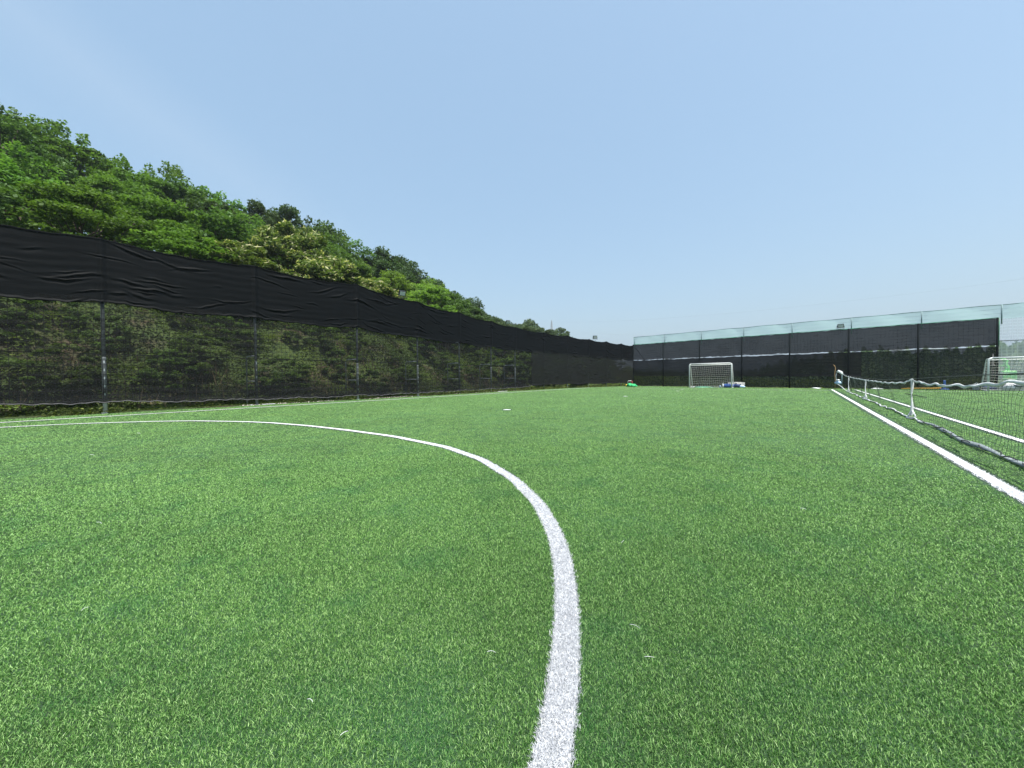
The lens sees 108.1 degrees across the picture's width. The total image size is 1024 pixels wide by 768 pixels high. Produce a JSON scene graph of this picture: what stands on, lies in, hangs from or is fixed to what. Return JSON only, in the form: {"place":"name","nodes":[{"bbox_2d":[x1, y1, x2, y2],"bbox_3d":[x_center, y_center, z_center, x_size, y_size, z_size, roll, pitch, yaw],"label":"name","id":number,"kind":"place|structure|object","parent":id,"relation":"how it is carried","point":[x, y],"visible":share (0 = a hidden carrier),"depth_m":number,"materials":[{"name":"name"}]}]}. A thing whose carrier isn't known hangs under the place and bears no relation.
{"place":"outdoors","nodes":[
{"label":"outdoors","id":0,"kind":"place"},
{"bbox_2d":[242,391,494,405],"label":"gravel","id":1,"kind":"structure","parent":0,"point":[328,400],"depth_m":18.03,"materials":[{"name":"grey gravel"}]},
{"bbox_2d":[0,383,1006,419],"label":"hillside ground","id":2,"kind":"structure","parent":0,"point":[181,406],"depth_m":15.11,"materials":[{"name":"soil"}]},
{"bbox_2d":[0,182,44,222],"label":"oak tree","id":3,"kind":"object","parent":2,"relation":"on","point":[7,195],"visible":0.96,"depth_m":15.69,"materials":[{"name":"green plant"}]},
{"bbox_2d":[0,139,67,220],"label":"locust tree","id":4,"kind":"object","parent":2,"relation":"on","point":[16,149],"visible":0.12,"depth_m":22.25,"materials":[{"name":"green plant"}]},
{"bbox_2d":[0,102,79,184],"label":"oak tree","id":5,"kind":"object","parent":2,"relation":"on","point":[31,126],"visible":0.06,"depth_m":27.56,"materials":[{"name":"green plant"}]},
{"bbox_2d":[0,111,80,185],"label":"oak tree","id":6,"kind":"object","parent":2,"relation":"on","point":[9,125],"visible":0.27,"depth_m":24.74,"materials":[{"name":"green plant"}]},
{"bbox_2d":[0,154,95,237],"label":"locust tree","id":7,"kind":"object","parent":2,"relation":"on","point":[9,178],"visible":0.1,"depth_m":18.19,"materials":[{"name":"green plant"}]},
{"bbox_2d":[1,114,112,185],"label":"locust tree","id":8,"kind":"object","parent":2,"relation":"on","point":[69,150],"visible":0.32,"depth_m":29.97,"materials":[{"name":"green plant"}]},
{"bbox_2d":[0,180,159,246],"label":"locust tree","id":9,"kind":"object","parent":2,"relation":"on","point":[76,209],"visible":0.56,"depth_m":17.15,"materials":[{"name":"green plant"}]},
{"bbox_2d":[71,170,160,249],"bbox_3d":[-26.947,-10.588,26.022,6.794,7.876,6.618,0,1,40],"label":"locust tree","id":10,"kind":"object","parent":2,"relation":"on","point":[108,181],"visible":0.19,"depth_m":24.78,"materials":[{"name":"green plant"}]},
{"bbox_2d":[64,153,167,200],"bbox_3d":[-33.897,-14.676,32.606,6.968,10.542,7.211,0,1,20],"label":"locust tree","id":11,"kind":"object","parent":2,"relation":"on","point":[117,162],"visible":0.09,"depth_m":31.21,"materials":[{"name":"green plant"}]},
{"bbox_2d":[74,167,170,223],"bbox_3d":[-30.629,-13.102,30.218,6.636,8.397,6.813,-1,1,-28],"label":"locust tree","id":12,"kind":"object","parent":2,"relation":"on","point":[151,182],"visible":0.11,"depth_m":29.30,"materials":[{"name":"green plant"}]},
{"bbox_2d":[87,191,228,255],"bbox_3d":[-21.750,-7.750,23.515,7.022,7.762,7.209,0,1,39],"label":"locust tree","id":13,"kind":"object","parent":2,"relation":"on","point":[154,203],"visible":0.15,"depth_m":21.88,"materials":[{"name":"green plant"}]},
{"bbox_2d":[139,160,208,219],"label":"locust tree","id":14,"kind":"object","parent":2,"relation":"on","point":[173,171],"visible":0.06,"depth_m":33.71,"materials":[{"name":"green plant"}]},
{"bbox_2d":[144,174,208,223],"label":"oak tree","id":15,"kind":"object","parent":2,"relation":"on","point":[177,192],"visible":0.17,"depth_m":31.63,"materials":[{"name":"green plant"}]},
{"bbox_2d":[119,224,239,263],"bbox_3d":[-18.116,-6.103,20.531,5.841,4.965,6.045,-1,1,-41],"label":"locust tree","id":16,"kind":"object","parent":2,"relation":"on","point":[173,241],"visible":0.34,"depth_m":19.23,"materials":[{"name":"green plant"}]},
{"bbox_2d":[174,196,252,239],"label":"oak tree","id":17,"kind":"object","parent":2,"relation":"on","point":[193,205],"visible":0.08,"depth_m":27.59,"materials":[{"name":"green plant"}]},
{"bbox_2d":[179,185,250,217],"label":"locust tree","id":18,"kind":"object","parent":2,"relation":"on","point":[217,198],"visible":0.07,"depth_m":38.99,"materials":[{"name":"green plant"}]},
{"bbox_2d":[165,205,290,269],"bbox_3d":[-19.911,-8.301,25.546,6.655,7.527,6.798,0,1,2],"label":"oak tree","id":19,"kind":"object","parent":2,"relation":"on","point":[221,222],"visible":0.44,"depth_m":24.36,"materials":[{"name":"green plant"}]},
{"bbox_2d":[178,239,299,275],"bbox_3d":[-16.628,-6.160,22.642,5.683,5.077,6.465,0,1,18],"label":"chestnut tree","id":20,"kind":"object","parent":2,"relation":"on","point":[247,254],"visible":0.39,"depth_m":21.79,"materials":[{"name":"green plant"}]},
{"bbox_2d":[237,213,265,238],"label":"locust tree","id":21,"kind":"object","parent":2,"relation":"on","point":[258,221],"visible":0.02,"depth_m":35.00,"materials":[{"name":"green plant"}]},
{"bbox_2d":[235,198,280,238],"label":"oak tree","id":22,"kind":"object","parent":2,"relation":"on","point":[269,218],"visible":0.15,"depth_m":40.08,"materials":[{"name":"green plant"}]},
{"bbox_2d":[243,219,333,280],"bbox_3d":[-16.581,-8.359,28.486,6.325,7.773,7.196,0,1,43],"label":"chestnut tree","id":23,"kind":"object","parent":2,"relation":"on","point":[292,249],"visible":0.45,"depth_m":26.76,"materials":[{"name":"green plant"}]},
{"bbox_2d":[268,204,330,240],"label":"oak tree","id":24,"kind":"object","parent":2,"relation":"on","point":[286,212],"visible":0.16,"depth_m":42.12,"materials":[{"name":"green plant"}]},
{"bbox_2d":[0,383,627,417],"bbox_3d":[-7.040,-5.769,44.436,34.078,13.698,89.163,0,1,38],"label":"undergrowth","id":25,"kind":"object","parent":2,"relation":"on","point":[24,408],"depth_m":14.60,"materials":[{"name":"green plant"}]},
{"bbox_2d":[0,224,633,413],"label":"fence","id":26,"kind":"object","parent":2,"relation":"on","point":[85,320],"visible":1,"depth_m":14.99,"materials":[{"name":"fabric"}]},
{"bbox_2d":[398,290,405,297],"bbox_3d":[-6.467,-5.097,21.794,0.462,0.769,0.262,-1,1,-41],"label":"floodlight","id":27,"kind":"object","parent":26,"relation":"attached to","point":[401,293],"visible":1,"depth_m":21.73,"materials":[{"name":"black plastic"}]},
{"bbox_2d":[293,256,365,285],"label":"chestnut tree","id":28,"kind":"object","parent":2,"relation":"on","point":[336,269],"visible":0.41,"depth_m":25.22,"materials":[{"name":"green plant"}]},
{"bbox_2d":[313,236,345,257],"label":"oak tree","id":29,"kind":"object","parent":2,"relation":"on","point":[330,243],"depth_m":35.58,"materials":[{"name":"green plant"}]},
{"bbox_2d":[316,232,350,256],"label":"locust tree","id":30,"kind":"object","parent":2,"relation":"on","point":[346,245],"visible":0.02,"depth_m":43.49,"materials":[{"name":"green plant"}]},
{"bbox_2d":[304,219,366,263],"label":"oak tree","id":31,"kind":"object","parent":2,"relation":"on","point":[327,228],"visible":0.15,"depth_m":45.55,"materials":[{"name":"green plant"}]},
{"bbox_2d":[315,244,371,278],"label":"oak tree","id":32,"kind":"object","parent":2,"relation":"on","point":[364,270],"visible":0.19,"depth_m":32.43,"materials":[{"name":"green plant"}]},
{"bbox_2d":[341,237,377,276],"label":"locust tree","id":33,"kind":"object","parent":2,"relation":"on","point":[355,246],"visible":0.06,"depth_m":49.02,"materials":[{"name":"green plant"}]},
{"bbox_2d":[355,262,376,283],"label":"broadleaf tree","id":34,"kind":"object","parent":2,"relation":"on","point":[369,275],"visible":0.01,"depth_m":39.94,"materials":[{"name":"green plant"}]},
{"bbox_2d":[349,277,401,298],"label":"chestnut tree","id":35,"kind":"object","parent":2,"relation":"on","point":[378,286],"visible":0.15,"depth_m":28.74,"materials":[{"name":"green plant"}]},
{"bbox_2d":[364,266,395,286],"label":"oak tree","id":36,"kind":"object","parent":2,"relation":"on","point":[372,270],"visible":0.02,"depth_m":46.53,"materials":[{"name":"green plant"}]},
{"bbox_2d":[355,246,407,279],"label":"oak tree","id":37,"kind":"object","parent":2,"relation":"on","point":[381,253],"visible":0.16,"depth_m":50.26,"materials":[{"name":"green plant"}]},
{"bbox_2d":[363,269,413,300],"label":"broadleaf tree","id":38,"kind":"object","parent":2,"relation":"on","point":[387,276],"visible":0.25,"depth_m":35.54,"materials":[{"name":"green plant"}]},
{"bbox_2d":[372,259,416,293],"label":"oak tree","id":39,"kind":"object","parent":2,"relation":"on","point":[379,265],"visible":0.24,"depth_m":40.50,"materials":[{"name":"green plant"}]},
{"bbox_2d":[393,255,428,294],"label":"oak tree","id":40,"kind":"object","parent":2,"relation":"on","point":[415,273],"visible":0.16,"depth_m":55.29,"materials":[{"name":"green plant"}]},
{"bbox_2d":[406,276,449,309],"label":"broadleaf tree","id":41,"kind":"object","parent":2,"relation":"on","point":[427,284],"visible":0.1,"depth_m":38.21,"materials":[{"name":"green plant"}]},
{"bbox_2d":[413,277,442,291],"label":"oak tree","id":42,"kind":"object","parent":2,"relation":"on","point":[431,281],"visible":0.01,"depth_m":58.35,"materials":[{"name":"green plant"}]},
{"bbox_2d":[404,283,457,311],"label":"broadleaf tree","id":43,"kind":"object","parent":2,"relation":"on","point":[427,293],"visible":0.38,"depth_m":31.55,"materials":[{"name":"green plant"}]},
{"bbox_2d":[423,280,454,298],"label":"oak tree","id":44,"kind":"object","parent":2,"relation":"on","point":[440,283],"visible":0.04,"depth_m":50.96,"materials":[{"name":"green plant"}]},
{"bbox_2d":[421,290,470,314],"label":"oak tree","id":45,"kind":"object","parent":2,"relation":"on","point":[456,302],"visible":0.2,"depth_m":35.31,"materials":[{"name":"green plant"}]},
{"bbox_2d":[458,298,484,318],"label":"oak tree","id":46,"kind":"object","parent":2,"relation":"on","point":[474,305],"visible":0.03,"depth_m":47.93,"materials":[{"name":"green plant"}]},
{"bbox_2d":[460,307,494,321],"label":"oak tree","id":47,"kind":"object","parent":2,"relation":"on","point":[475,312],"visible":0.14,"depth_m":38.35,"materials":[{"name":"green plant"}]},
{"bbox_2d":[469,297,490,319],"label":"oak tree","id":48,"kind":"object","parent":2,"relation":"on","point":[477,303],"visible":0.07,"depth_m":67.69,"materials":[{"name":"green plant"}]},
{"bbox_2d":[489,317,502,321],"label":"pine tree","id":49,"kind":"object","parent":2,"relation":"on","point":[496,319],"visible":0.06,"depth_m":51.66,"materials":[{"name":"green plant"}]},
{"bbox_2d":[0,386,1023,767],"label":"pitch","id":50,"kind":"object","parent":2,"relation":"on","point":[498,578],"depth_m":1.93,"materials":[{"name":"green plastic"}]},
{"bbox_2d":[0,388,577,422],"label":"touchline","id":51,"kind":"object","parent":50,"relation":"on","point":[235,408],"visible":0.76,"depth_m":13.21,"materials":[{"name":"white paint"}]},
{"bbox_2d":[0,420,583,767],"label":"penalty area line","id":52,"kind":"object","parent":50,"relation":"on","point":[553,747],"visible":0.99,"depth_m":1.49,"materials":[{"name":"white paint"}]},
{"bbox_2d":[626,383,636,386],"bbox_3d":[12.643,0.096,39.143,1.107,0.404,0.802,0,1,38],"label":"net heap","id":53,"kind":"object","parent":50,"relation":"on","point":[630,385],"visible":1,"depth_m":38.90,"materials":[{"name":"green fabric"}]},
{"bbox_2d":[689,363,733,387],"bbox_3d":[18.285,-0.782,34.020,3.511,2.238,1.420,0,1,38],"label":"football goal","id":54,"kind":"object","parent":50,"relation":"on","point":[728,364],"visible":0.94,"depth_m":33.89,"materials":[{"name":"white paint"}]},
{"bbox_2d":[724,383,733,387],"bbox_3d":[19.639,0.139,33.586,0.870,0.444,0.380,0,1,38],"label":"sports bag","id":55,"kind":"object","parent":50,"relation":"on","point":[727,385],"visible":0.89,"depth_m":33.50,"materials":[{"name":"blue fabric"}]},
{"bbox_2d":[728,382,744,384],"bbox_3d":[20.360,0.072,33.649,1.340,0.512,0.323,0,1,38],"label":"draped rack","id":56,"kind":"object","parent":50,"relation":"on","point":[742,383],"visible":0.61,"depth_m":33.47,"materials":[{"name":"white metal"}]},
{"bbox_2d":[831,389,1023,502],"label":"touchline","id":57,"kind":"object","parent":50,"relation":"on","point":[1001,485],"visible":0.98,"depth_m":4.49,"materials":[{"name":"white paint"}]},
{"bbox_2d":[857,390,1022,442],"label":"touchline","id":58,"kind":"object","parent":50,"relation":"on","point":[1000,434],"visible":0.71,"depth_m":7.74,"materials":[{"name":"white paint"}]},
{"bbox_2d":[982,386,997,389],"bbox_3d":[30.894,0.188,23.992,0.697,0.351,0.486,0,1,38],"label":"equipment bag","id":59,"kind":"object","parent":50,"relation":"on","point":[994,388],"visible":0.42,"depth_m":23.85,"materials":[{"name":"grey fabric"}]},
{"bbox_2d":[980,356,1023,390],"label":"football goal","id":60,"kind":"object","parent":50,"relation":"on","point":[987,365],"visible":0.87,"depth_m":23.02,"materials":[{"name":"white paint"}]},
{"bbox_2d":[522,322,532,326],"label":"pine tree","id":61,"kind":"object","parent":2,"relation":"on","point":[525,324],"visible":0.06,"depth_m":87.25,"materials":[{"name":"green plant"}]},
{"bbox_2d":[523,318,539,327],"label":"pine tree","id":62,"kind":"object","parent":2,"relation":"on","point":[531,321],"visible":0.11,"depth_m":89.02,"materials":[{"name":"green plant"}]},
{"bbox_2d":[541,329,554,333],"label":"pine tree","id":63,"kind":"object","parent":2,"relation":"on","point":[548,331],"visible":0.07,"depth_m":51.91,"materials":[{"name":"green plant"}]},
{"bbox_2d":[555,327,565,332],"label":"pine tree","id":64,"kind":"object","parent":2,"relation":"on","point":[561,330],"visible":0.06,"depth_m":94.18,"materials":[{"name":"green plant"}]},
{"bbox_2d":[633,302,1023,390],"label":"fence","id":65,"kind":"object","parent":2,"relation":"on","point":[942,356],"visible":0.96,"depth_m":29.86,"materials":[{"name":"black fabric"}]},
{"bbox_2d":[837,324,844,332],"bbox_3d":[26.304,-4.425,29.698,0.465,0.761,0.214,0,1,38],"label":"floodlight","id":66,"kind":"object","parent":65,"relation":"attached to","point":[840,326],"visible":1,"depth_m":29.64,"materials":[{"name":"black plastic"}]},
{"bbox_2d":[686,377,1023,389],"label":"scrub","id":67,"kind":"object","parent":2,"relation":"on","point":[1002,380],"visible":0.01,"depth_m":29.33,"materials":[{"name":"green plant"}]},
{"bbox_2d":[940,380,948,389],"bbox_3d":[29.839,0.072,25.598,0.420,0.640,0.260,0,1,38],"label":"marker post","id":68,"kind":"object","parent":2,"relation":"on","point":[944,383],"visible":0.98,"depth_m":25.57,"materials":[{"name":"blue plastic"}]},
{"bbox_2d":[998,358,1016,379],"bbox_3d":[33.604,-0.671,25.652,1.460,2.263,0.600,0,1,38],"label":"green machine","id":69,"kind":"object","parent":2,"relation":"on","point":[1006,366],"visible":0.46,"depth_m":25.32,"materials":[{"name":"paint"}]},
{"bbox_2d":[997,383,1023,389],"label":"equipment bag","id":70,"kind":"object","parent":2,"relation":"on","point":[1018,387],"visible":0.69,"depth_m":23.22,"materials":[{"name":"white fabric"}]},
{"bbox_2d":[0,0,1023,360],"label":"sky","id":71,"kind":"structure","parent":0,"point":[577,165],"materials":[{"name":"blue"}]},
{"label":"ground","id":72,"kind":"structure","parent":0,"visible":0},
{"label":"power pylon","id":73,"kind":"object","parent":72,"relation":"on","visible":0},
{"bbox_2d":[604,279,1017,321],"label":"power cable","id":74,"kind":"object","parent":73,"relation":"attached to","point":[825,303],"visible":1,"depth_m":243.56,"materials":[{"name":"metal"}]},
{"bbox_3d":[25.221,-0.300,28.368,0.180,1.360,0.180,0,1,38],"label":"net post","id":75,"kind":"object","parent":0,"visible":0},
{"bbox_2d":[836,370,1023,467],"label":"court net","id":76,"kind":"object","parent":75,"relation":"attached to","point":[982,446],"visible":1,"depth_m":6.31,"materials":[{"name":"white fabric"}]},
{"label":"far hill","id":77,"kind":"structure","parent":0,"visible":0},
{"bbox_2d":[828,340,1023,380],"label":"distant wood","id":78,"kind":"object","parent":77,"relation":"on","point":[1015,349],"visible":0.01,"depth_m":70.86,"materials":[{"name":"green plant"}]}
]}

